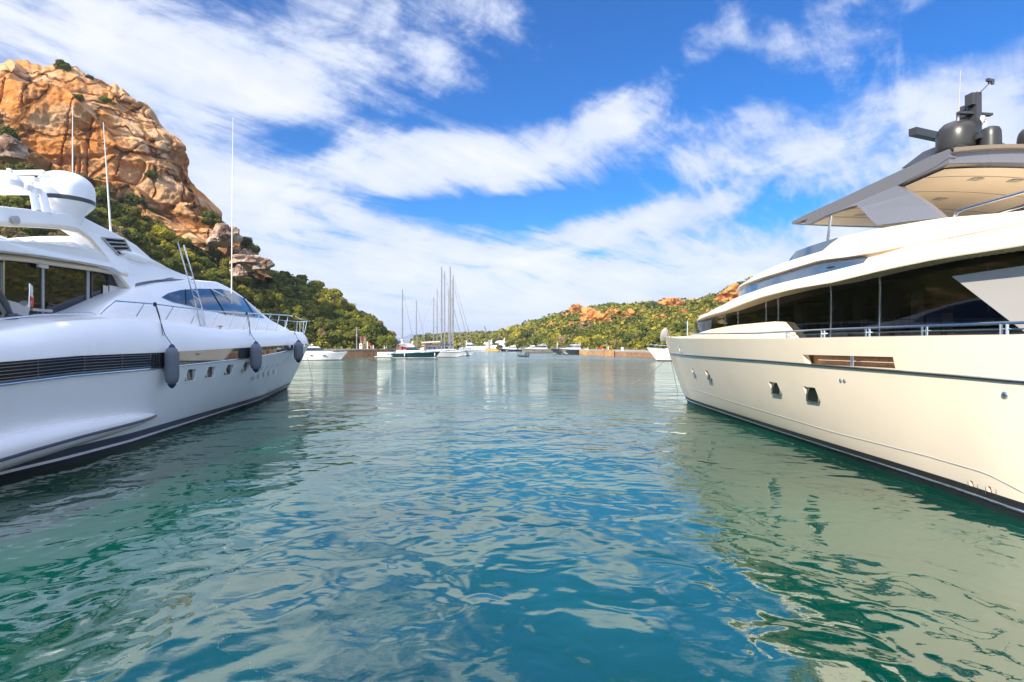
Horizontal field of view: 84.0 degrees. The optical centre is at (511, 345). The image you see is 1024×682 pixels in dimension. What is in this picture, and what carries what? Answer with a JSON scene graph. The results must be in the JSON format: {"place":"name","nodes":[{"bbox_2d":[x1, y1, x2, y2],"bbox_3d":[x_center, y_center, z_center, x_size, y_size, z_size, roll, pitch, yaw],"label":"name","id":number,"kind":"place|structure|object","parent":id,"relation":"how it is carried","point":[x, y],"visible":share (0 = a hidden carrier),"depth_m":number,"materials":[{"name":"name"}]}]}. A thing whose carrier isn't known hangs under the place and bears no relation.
{"place":"outdoors","nodes":[
{"label":"outdoors","id":0,"kind":"place"},
{"bbox_2d":[0,195,381,348],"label":"hill","id":1,"kind":"structure","parent":0,"point":[62,233],"depth_m":128.05,"materials":[{"name":"plant"}]},
{"bbox_2d":[0,196,21,207],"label":"shrub","id":2,"kind":"object","parent":1,"relation":"on","point":[6,201],"visible":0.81,"depth_m":91.73,"materials":[{"name":"green plant"}]},
{"bbox_2d":[1,227,25,237],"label":"shrub","id":3,"kind":"object","parent":1,"relation":"on","point":[11,232],"visible":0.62,"depth_m":81.78,"materials":[{"name":"green plant"}]},
{"bbox_2d":[0,133,29,164],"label":"boulder","id":4,"kind":"object","parent":1,"relation":"on","point":[13,151],"visible":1,"depth_m":102.54,"materials":[{"name":"grey stone"}]},
{"bbox_2d":[8,227,38,235],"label":"shrub","id":5,"kind":"object","parent":1,"relation":"on","point":[27,231],"visible":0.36,"depth_m":87.72,"materials":[{"name":"green plant"}]},
{"bbox_2d":[15,163,39,176],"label":"shrub","id":6,"kind":"object","parent":1,"relation":"on","point":[22,166],"visible":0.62,"depth_m":113.31,"materials":[{"name":"green plant"}]},
{"bbox_2d":[84,215,103,225],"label":"shrub","id":7,"kind":"object","parent":1,"relation":"on","point":[95,219],"visible":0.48,"depth_m":103.25,"materials":[{"name":"green plant"}]},
{"bbox_2d":[95,186,109,203],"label":"shrub","id":8,"kind":"object","parent":1,"relation":"on","point":[102,190],"visible":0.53,"depth_m":116.59,"materials":[{"name":"green plant"}]},
{"bbox_2d":[96,207,108,218],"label":"shrub","id":9,"kind":"object","parent":1,"relation":"on","point":[105,212],"visible":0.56,"depth_m":110.37,"materials":[{"name":"green plant"}]},
{"bbox_2d":[95,184,116,197],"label":"shrub","id":10,"kind":"object","parent":1,"relation":"on","point":[111,189],"visible":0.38,"depth_m":121.93,"materials":[{"name":"green plant"}]},
{"bbox_2d":[103,219,121,226],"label":"shrub","id":11,"kind":"object","parent":1,"relation":"on","point":[114,222],"visible":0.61,"depth_m":108.87,"materials":[{"name":"green plant"}]},
{"bbox_2d":[103,224,125,233],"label":"shrub","id":12,"kind":"object","parent":1,"relation":"on","point":[119,229],"visible":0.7,"depth_m":107.19,"materials":[{"name":"green plant"}]},
{"bbox_2d":[115,216,131,227],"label":"shrub","id":13,"kind":"object","parent":1,"relation":"on","point":[126,220],"visible":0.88,"depth_m":114.69,"materials":[{"name":"green plant"}]},
{"bbox_2d":[119,203,141,220],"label":"shrub","id":14,"kind":"object","parent":1,"relation":"on","point":[125,209],"visible":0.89,"depth_m":119.81,"materials":[{"name":"green plant"}]},
{"bbox_2d":[124,230,146,246],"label":"shrub","id":15,"kind":"object","parent":1,"relation":"on","point":[134,237],"visible":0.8,"depth_m":109.17,"materials":[{"name":"green plant"}]},
{"bbox_2d":[123,194,147,207],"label":"shrub","id":16,"kind":"object","parent":1,"relation":"on","point":[132,196],"visible":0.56,"depth_m":124.70,"materials":[{"name":"green plant"}]},
{"bbox_2d":[0,59,277,283],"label":"granite cliff","id":17,"kind":"structure","parent":1,"relation":"on","point":[37,101],"depth_m":126.80,"materials":[{"name":"stone"}]},
{"bbox_2d":[0,125,21,141],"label":"shrub","id":18,"kind":"object","parent":17,"relation":"on","point":[12,132],"visible":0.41,"depth_m":112.95,"materials":[{"name":"green plant"}]},
{"bbox_2d":[53,59,72,70],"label":"shrub","id":19,"kind":"object","parent":17,"relation":"on","point":[60,63],"visible":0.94,"depth_m":129.31,"materials":[{"name":"green plant"}]},
{"bbox_2d":[97,95,116,104],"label":"shrub","id":20,"kind":"object","parent":17,"relation":"on","point":[103,99],"visible":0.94,"depth_m":130.34,"materials":[{"name":"green plant"}]},
{"bbox_2d":[144,170,158,182],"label":"shrub","id":21,"kind":"object","parent":17,"relation":"on","point":[153,173],"visible":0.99,"depth_m":127.37,"materials":[{"name":"green plant"}]},
{"bbox_2d":[200,211,224,224],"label":"shrub","id":22,"kind":"object","parent":17,"relation":"on","point":[209,217],"visible":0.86,"depth_m":133.32,"materials":[{"name":"green plant"}]},
{"bbox_2d":[239,237,253,248],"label":"tree","id":23,"kind":"object","parent":17,"relation":"on","point":[247,241],"visible":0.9,"depth_m":132.83,"materials":[{"name":"green plant"}]},
{"bbox_2d":[134,220,148,227],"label":"shrub","id":24,"kind":"object","parent":1,"relation":"on","point":[140,223],"visible":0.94,"depth_m":119.28,"materials":[{"name":"green plant"}]},
{"bbox_2d":[149,251,165,259],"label":"shrub","id":25,"kind":"object","parent":1,"relation":"on","point":[157,255],"visible":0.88,"depth_m":113.08,"materials":[{"name":"green plant"}]},
{"bbox_2d":[149,224,175,239],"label":"shrub","id":26,"kind":"object","parent":1,"relation":"on","point":[165,233],"visible":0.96,"depth_m":121.05,"materials":[{"name":"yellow plant"}]},
{"bbox_2d":[160,240,175,250],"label":"shrub","id":27,"kind":"object","parent":1,"relation":"on","point":[165,244],"visible":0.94,"depth_m":119.24,"materials":[{"name":"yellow plant"}]},
{"bbox_2d":[161,258,178,270],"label":"shrub","id":28,"kind":"object","parent":1,"relation":"on","point":[171,263],"visible":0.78,"depth_m":111.28,"materials":[{"name":"green plant"}]},
{"bbox_2d":[168,236,187,247],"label":"shrub","id":29,"kind":"object","parent":1,"relation":"on","point":[180,240],"visible":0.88,"depth_m":123.11,"materials":[{"name":"green plant"}]},
{"bbox_2d":[172,263,186,274],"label":"shrub","id":30,"kind":"object","parent":1,"relation":"on","point":[181,269],"visible":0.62,"depth_m":113.92,"materials":[{"name":"green plant"}]},
{"bbox_2d":[0,195,397,348],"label":"undergrowth","id":31,"kind":"object","parent":1,"relation":"on","point":[290,303],"visible":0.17,"depth_m":136.80,"materials":[{"name":"green plant"}]},
{"bbox_2d":[199,256,214,268],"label":"shrub","id":32,"kind":"object","parent":1,"relation":"on","point":[205,261],"visible":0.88,"depth_m":124.08,"materials":[{"name":"green plant"}]},
{"bbox_2d":[202,273,221,282],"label":"shrub","id":33,"kind":"object","parent":1,"relation":"on","point":[212,277],"visible":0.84,"depth_m":118.35,"materials":[{"name":"green plant"}]},
{"bbox_2d":[204,247,220,261],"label":"shrub","id":34,"kind":"object","parent":1,"relation":"on","point":[214,252],"visible":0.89,"depth_m":130.80,"materials":[{"name":"green plant"}]},
{"bbox_2d":[215,269,229,279],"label":"shrub","id":35,"kind":"object","parent":1,"relation":"on","point":[222,273],"visible":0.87,"depth_m":124.13,"materials":[{"name":"green plant"}]},
{"bbox_2d":[206,223,242,247],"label":"boulder","id":36,"kind":"object","parent":1,"relation":"on","point":[220,234],"visible":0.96,"depth_m":126.76,"materials":[{"name":"grey stone"}]},
{"bbox_2d":[218,255,235,268],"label":"shrub","id":37,"kind":"object","parent":1,"relation":"on","point":[225,260],"visible":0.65,"depth_m":131.57,"materials":[{"name":"green plant"}]},
{"bbox_2d":[220,279,236,289],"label":"shrub","id":38,"kind":"object","parent":1,"relation":"on","point":[226,282],"visible":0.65,"depth_m":122.06,"materials":[{"name":"green plant"}]},
{"bbox_2d":[229,272,244,286],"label":"shrub","id":39,"kind":"object","parent":1,"relation":"on","point":[237,279],"visible":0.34,"depth_m":127.70,"materials":[{"name":"green plant"}]},
{"bbox_2d":[229,264,247,276],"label":"boulder","id":40,"kind":"object","parent":1,"relation":"on","point":[238,270],"visible":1,"depth_m":117.38,"materials":[{"name":"grey stone"}]},
{"bbox_2d":[229,248,261,265],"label":"boulder","id":41,"kind":"object","parent":1,"relation":"on","point":[243,256],"visible":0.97,"depth_m":129.83,"materials":[{"name":"grey stone"}]},
{"bbox_2d":[246,245,260,253],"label":"tree","id":42,"kind":"object","parent":41,"relation":"on","point":[256,249],"visible":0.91,"depth_m":132.30,"materials":[{"name":"green plant"}]},
{"bbox_2d":[238,285,255,298],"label":"shrub","id":43,"kind":"object","parent":1,"relation":"on","point":[243,289],"visible":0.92,"depth_m":125.93,"materials":[{"name":"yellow plant"}]},
{"bbox_2d":[251,294,266,306],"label":"shrub","id":44,"kind":"object","parent":1,"relation":"on","point":[259,300],"visible":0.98,"depth_m":126.81,"materials":[{"name":"green plant"}]},
{"bbox_2d":[252,257,274,269],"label":"boulder","id":45,"kind":"object","parent":1,"relation":"on","point":[265,263],"visible":0.91,"depth_m":130.95,"materials":[{"name":"grey stone"}]},
{"bbox_2d":[266,281,277,292],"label":"shrub","id":46,"kind":"object","parent":1,"relation":"on","point":[273,287],"visible":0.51,"depth_m":140.65,"materials":[{"name":"green plant"}]},
{"bbox_2d":[268,276,284,290],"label":"shrub","id":47,"kind":"object","parent":1,"relation":"on","point":[280,284],"visible":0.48,"depth_m":145.75,"materials":[{"name":"green plant"}]},
{"bbox_2d":[273,292,284,305],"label":"shrub","id":48,"kind":"object","parent":1,"relation":"on","point":[278,299],"visible":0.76,"depth_m":137.85,"materials":[{"name":"green plant"}]},
{"bbox_2d":[273,272,287,282],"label":"shrub","id":49,"kind":"object","parent":1,"relation":"on","point":[282,277],"visible":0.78,"depth_m":154.21,"materials":[{"name":"green plant"}]},
{"bbox_2d":[302,310,316,318],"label":"shrub","id":50,"kind":"object","parent":1,"relation":"on","point":[310,314],"visible":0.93,"depth_m":141.66,"materials":[{"name":"green plant"}]},
{"bbox_2d":[308,280,324,287],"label":"shrub","id":51,"kind":"object","parent":1,"relation":"on","point":[318,283],"visible":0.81,"depth_m":164.96,"materials":[{"name":"green plant"}]},
{"bbox_2d":[317,299,331,312],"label":"shrub","id":52,"kind":"object","parent":1,"relation":"on","point":[325,304],"visible":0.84,"depth_m":149.81,"materials":[{"name":"green plant"}]},
{"bbox_2d":[321,322,334,331],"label":"shrub","id":53,"kind":"object","parent":1,"relation":"on","point":[326,325],"visible":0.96,"depth_m":140.11,"materials":[{"name":"green plant"}]},
{"bbox_2d":[327,288,342,302],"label":"tree","id":54,"kind":"object","parent":1,"relation":"on","point":[333,293],"visible":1,"depth_m":150.97,"materials":[{"name":"green plant"}]},
{"bbox_2d":[328,332,344,344],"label":"shrub","id":55,"kind":"object","parent":1,"relation":"on","point":[338,336],"visible":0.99,"depth_m":137.75,"materials":[{"name":"green plant"}]},
{"bbox_2d":[332,309,349,318],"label":"shrub","id":56,"kind":"object","parent":1,"relation":"on","point":[337,313],"visible":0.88,"depth_m":148.93,"materials":[{"name":"green plant"}]},
{"bbox_2d":[337,317,350,327],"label":"shrub","id":57,"kind":"object","parent":1,"relation":"on","point":[341,321],"visible":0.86,"depth_m":146.05,"materials":[{"name":"green plant"}]},
{"bbox_2d":[343,331,355,342],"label":"shrub","id":58,"kind":"object","parent":1,"relation":"on","point":[349,336],"visible":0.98,"depth_m":140.90,"materials":[{"name":"green plant"}]},
{"bbox_2d":[347,319,360,328],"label":"shrub","id":59,"kind":"object","parent":1,"relation":"on","point":[354,324],"visible":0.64,"depth_m":147.27,"materials":[{"name":"green plant"}]},
{"bbox_2d":[364,322,393,351],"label":"tree","id":60,"kind":"object","parent":1,"relation":"on","point":[374,330],"visible":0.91,"depth_m":131.42,"materials":[{"name":"green plant"}]},
{"bbox_2d":[376,334,396,351],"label":"tree","id":61,"kind":"object","parent":1,"relation":"on","point":[389,339],"visible":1,"depth_m":130.31,"materials":[{"name":"green plant"}]},
{"bbox_2d":[329,350,396,357],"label":"quay","id":62,"kind":"structure","parent":0,"point":[361,353],"depth_m":134.89,"materials":[{"name":"concrete"}]},
{"bbox_2d":[324,348,419,350],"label":"quay paving","id":63,"kind":"structure","parent":62,"relation":"on","point":[362,349],"depth_m":134.88,"materials":[{"name":"concrete"}]},
{"bbox_2d":[0,349,1023,681],"bbox_3d":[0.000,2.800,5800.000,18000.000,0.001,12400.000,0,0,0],"label":"water","id":64,"kind":"structure","parent":0,"point":[506,517],"depth_m":7.85,"materials":[{"name":"liquid"}]},
{"bbox_2d":[0,105,310,480],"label":"motor yacht","id":65,"kind":"object","parent":64,"relation":"on","point":[85,343],"visible":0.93,"depth_m":15.36,"materials":[{"name":"white plastic"}]},
{"bbox_2d":[135,278,191,285],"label":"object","id":66,"kind":"structure","parent":65,"relation":"in","point":[167,279],"depth_m":19.48,"materials":[{"name":"silver metal"}]},
{"bbox_2d":[153,302,178,387],"bbox_3d":[-10.184,-0.018,16.792,1.012,2.542,0.378,0,0,36],"label":"fender","id":67,"kind":"object","parent":65,"relation":"hanging from","point":[171,366],"visible":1,"depth_m":16.49,"materials":[{"name":"grey fabric"}]},
{"bbox_2d":[245,312,261,372],"bbox_3d":[-10.346,-0.155,22.722,0.426,2.437,1.380,0,0,-37],"label":"fender","id":68,"kind":"object","parent":65,"relation":"hanging from","point":[255,356],"visible":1,"depth_m":22.20,"materials":[{"name":"grey fabric"}]},
{"bbox_2d":[293,315,302,362],"bbox_3d":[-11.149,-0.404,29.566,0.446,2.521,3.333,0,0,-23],"label":"fender","id":69,"kind":"object","parent":65,"relation":"hanging from","point":[298,350],"visible":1,"depth_m":28.07,"materials":[{"name":"grey fabric"}]},
{"bbox_2d":[302,344,346,359],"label":"motorboat","id":70,"kind":"object","parent":64,"relation":"on","point":[315,353],"visible":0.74,"depth_m":106.93,"materials":[{"name":"white"}]},
{"bbox_2d":[388,289,414,346],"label":"sailboat","id":71,"kind":"object","parent":64,"relation":"on","point":[402,317],"visible":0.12,"depth_m":151.79,"materials":[{"name":"metal"}]},
{"bbox_2d":[374,341,439,357],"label":"motorboat","id":72,"kind":"object","parent":64,"relation":"on","point":[411,352],"visible":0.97,"depth_m":128.09,"materials":[{"name":"white"}]},
{"bbox_2d":[411,267,461,356],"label":"sailboat","id":73,"kind":"object","parent":64,"relation":"on","point":[443,353],"visible":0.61,"depth_m":133.63,"materials":[{"name":"plastic"}]},
{"bbox_2d":[418,271,463,356],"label":"sailboat","id":74,"kind":"object","parent":64,"relation":"on","point":[428,348],"visible":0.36,"depth_m":142.84,"materials":[{"name":"white fabric"}]},
{"bbox_2d":[428,266,468,355],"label":"sailboat","id":75,"kind":"object","parent":64,"relation":"on","point":[449,345],"visible":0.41,"depth_m":149.88,"materials":[{"name":"white fabric"}]},
{"bbox_2d":[434,290,465,349],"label":"sailboat","id":76,"kind":"object","parent":64,"relation":"on","point":[448,322],"visible":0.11,"depth_m":171.88,"materials":[{"name":"grey metal"}]},
{"bbox_2d":[430,281,470,350],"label":"sailboat","id":77,"kind":"object","parent":64,"relation":"on","point":[452,322],"visible":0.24,"depth_m":163.01,"materials":[{"name":"grey metal"}]},
{"bbox_2d":[431,275,473,355],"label":"sailboat","id":78,"kind":"object","parent":64,"relation":"on","point":[470,352],"visible":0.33,"depth_m":155.91,"materials":[{"name":"white fabric"}]},
{"bbox_2d":[471,340,495,350],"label":"motorboat","id":79,"kind":"object","parent":64,"relation":"on","point":[483,347],"visible":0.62,"depth_m":313.20,"materials":[{"name":"white"}]},
{"bbox_2d":[499,345,522,351],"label":"motorboat","id":80,"kind":"object","parent":64,"relation":"on","point":[513,348],"visible":0.94,"depth_m":263.97,"materials":[{"name":"white"}]},
{"bbox_2d":[520,343,553,352],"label":"motorboat","id":81,"kind":"object","parent":64,"relation":"on","point":[540,349],"visible":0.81,"depth_m":210.28,"materials":[{"name":"silver metal"}]},
{"bbox_2d":[550,342,586,354],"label":"motorboat","id":82,"kind":"object","parent":64,"relation":"on","point":[572,349],"visible":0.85,"depth_m":176.28,"materials":[{"name":"silver metal"}]},
{"bbox_2d":[647,344,671,360],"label":"motorboat","id":83,"kind":"object","parent":64,"relation":"on","point":[659,354],"visible":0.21,"depth_m":100.96,"materials":[{"name":"white"}]},
{"bbox_2d":[660,70,1023,519],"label":"motor yacht","id":84,"kind":"object","parent":64,"relation":"on","point":[894,343],"visible":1,"depth_m":12.36,"materials":[{"name":"white plastic"}]},
{"bbox_2d":[0,0,1023,337],"label":"sky","id":85,"kind":"structure","parent":0,"point":[554,155],"materials":[{"name":"blue"}]},
{"bbox_2d":[456,311,704,349],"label":"hill","id":86,"kind":"structure","parent":0,"point":[615,347],"depth_m":190.59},
{"bbox_2d":[518,329,534,339],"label":"tree","id":87,"kind":"object","parent":86,"relation":"on","point":[524,333],"visible":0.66,"depth_m":318.36,"materials":[{"name":"green plant"}]},
{"bbox_2d":[556,334,567,347],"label":"tree","id":88,"kind":"object","parent":86,"relation":"on","point":[562,339],"visible":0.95,"depth_m":233.72,"materials":[{"name":"beige plant"}]},
{"bbox_2d":[560,326,577,336],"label":"tree","id":89,"kind":"object","parent":86,"relation":"on","point":[568,331],"visible":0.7,"depth_m":254.74,"materials":[{"name":"green plant"}]},
{"bbox_2d":[566,303,591,313],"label":"rock outcrop","id":90,"kind":"object","parent":86,"relation":"on","point":[574,307],"visible":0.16,"depth_m":397.54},
{"bbox_2d":[578,320,594,329],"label":"tree","id":91,"kind":"object","parent":86,"relation":"on","point":[585,324],"visible":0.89,"depth_m":251.31,"materials":[{"name":"beige plant"}]},
{"bbox_2d":[579,306,600,322],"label":"rock outcrop","id":92,"kind":"object","parent":86,"relation":"on","point":[586,314],"visible":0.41,"depth_m":309.24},
{"bbox_2d":[438,276,752,349],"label":"scrubland","id":93,"kind":"structure","parent":86,"relation":"on","point":[694,307],"depth_m":287.54,"materials":[{"name":"green plant"}]},
{"bbox_2d":[588,313,612,322],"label":"rock outcrop","id":94,"kind":"object","parent":86,"relation":"on","point":[603,317],"visible":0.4,"depth_m":282.52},
{"bbox_2d":[605,308,625,318],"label":"rock outcrop","id":95,"kind":"object","parent":86,"relation":"on","point":[615,311],"visible":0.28,"depth_m":312.31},
{"bbox_2d":[621,333,636,345],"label":"tree","id":96,"kind":"object","parent":86,"relation":"on","point":[627,338],"visible":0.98,"depth_m":186.27,"materials":[{"name":"green plant"}]},
{"bbox_2d":[625,315,643,323],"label":"tree","id":97,"kind":"object","parent":86,"relation":"on","point":[634,318],"visible":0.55,"depth_m":242.65,"materials":[{"name":"green plant"}]},
{"bbox_2d":[645,335,658,346],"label":"tree","id":98,"kind":"object","parent":86,"relation":"on","point":[653,339],"visible":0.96,"depth_m":172.46,"materials":[{"name":"green plant"}]},
{"bbox_2d":[646,330,660,340],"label":"tree","id":99,"kind":"object","parent":86,"relation":"on","point":[651,333],"visible":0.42,"depth_m":175.36,"materials":[{"name":"green plant"}]},
{"bbox_2d":[645,301,662,309],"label":"tree","id":100,"kind":"object","parent":86,"relation":"on","point":[653,304],"visible":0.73,"depth_m":308.18,"materials":[{"name":"green plant"}]},
{"bbox_2d":[657,297,685,306],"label":"rock outcrop","id":101,"kind":"object","parent":86,"relation":"on","point":[672,301],"visible":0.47,"depth_m":336.27,"materials":[{"name":"stone"}]},
{"bbox_2d":[674,322,688,331],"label":"tree","id":102,"kind":"object","parent":86,"relation":"on","point":[680,326],"visible":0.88,"depth_m":193.75,"materials":[{"name":"green plant"}]},
{"bbox_2d":[714,283,739,300],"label":"rock outcrop","id":103,"kind":"object","parent":86,"relation":"on","point":[730,292],"visible":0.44,"depth_m":275.14,"materials":[{"name":"stone"}]},
{"bbox_2d":[579,351,603,354],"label":"quay","id":104,"kind":"structure","parent":0,"point":[591,352],"depth_m":166.18,"materials":[{"name":"concrete"}]},
{"bbox_2d":[614,352,653,357],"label":"quay","id":105,"kind":"structure","parent":0,"point":[632,354],"depth_m":136.65,"materials":[{"name":"concrete"}]},
{"bbox_2d":[597,349,650,352],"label":"quay paving","id":106,"kind":"structure","parent":105,"relation":"on","point":[643,351],"depth_m":144.66,"materials":[{"name":"concrete"}]},
{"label":"low far hill","id":107,"kind":"structure","parent":0,"visible":0},
{"bbox_2d":[410,330,484,348],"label":"scrub","id":108,"kind":"object","parent":107,"relation":"on","point":[426,336],"visible":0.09,"depth_m":445.09,"materials":[{"name":"green plant"}]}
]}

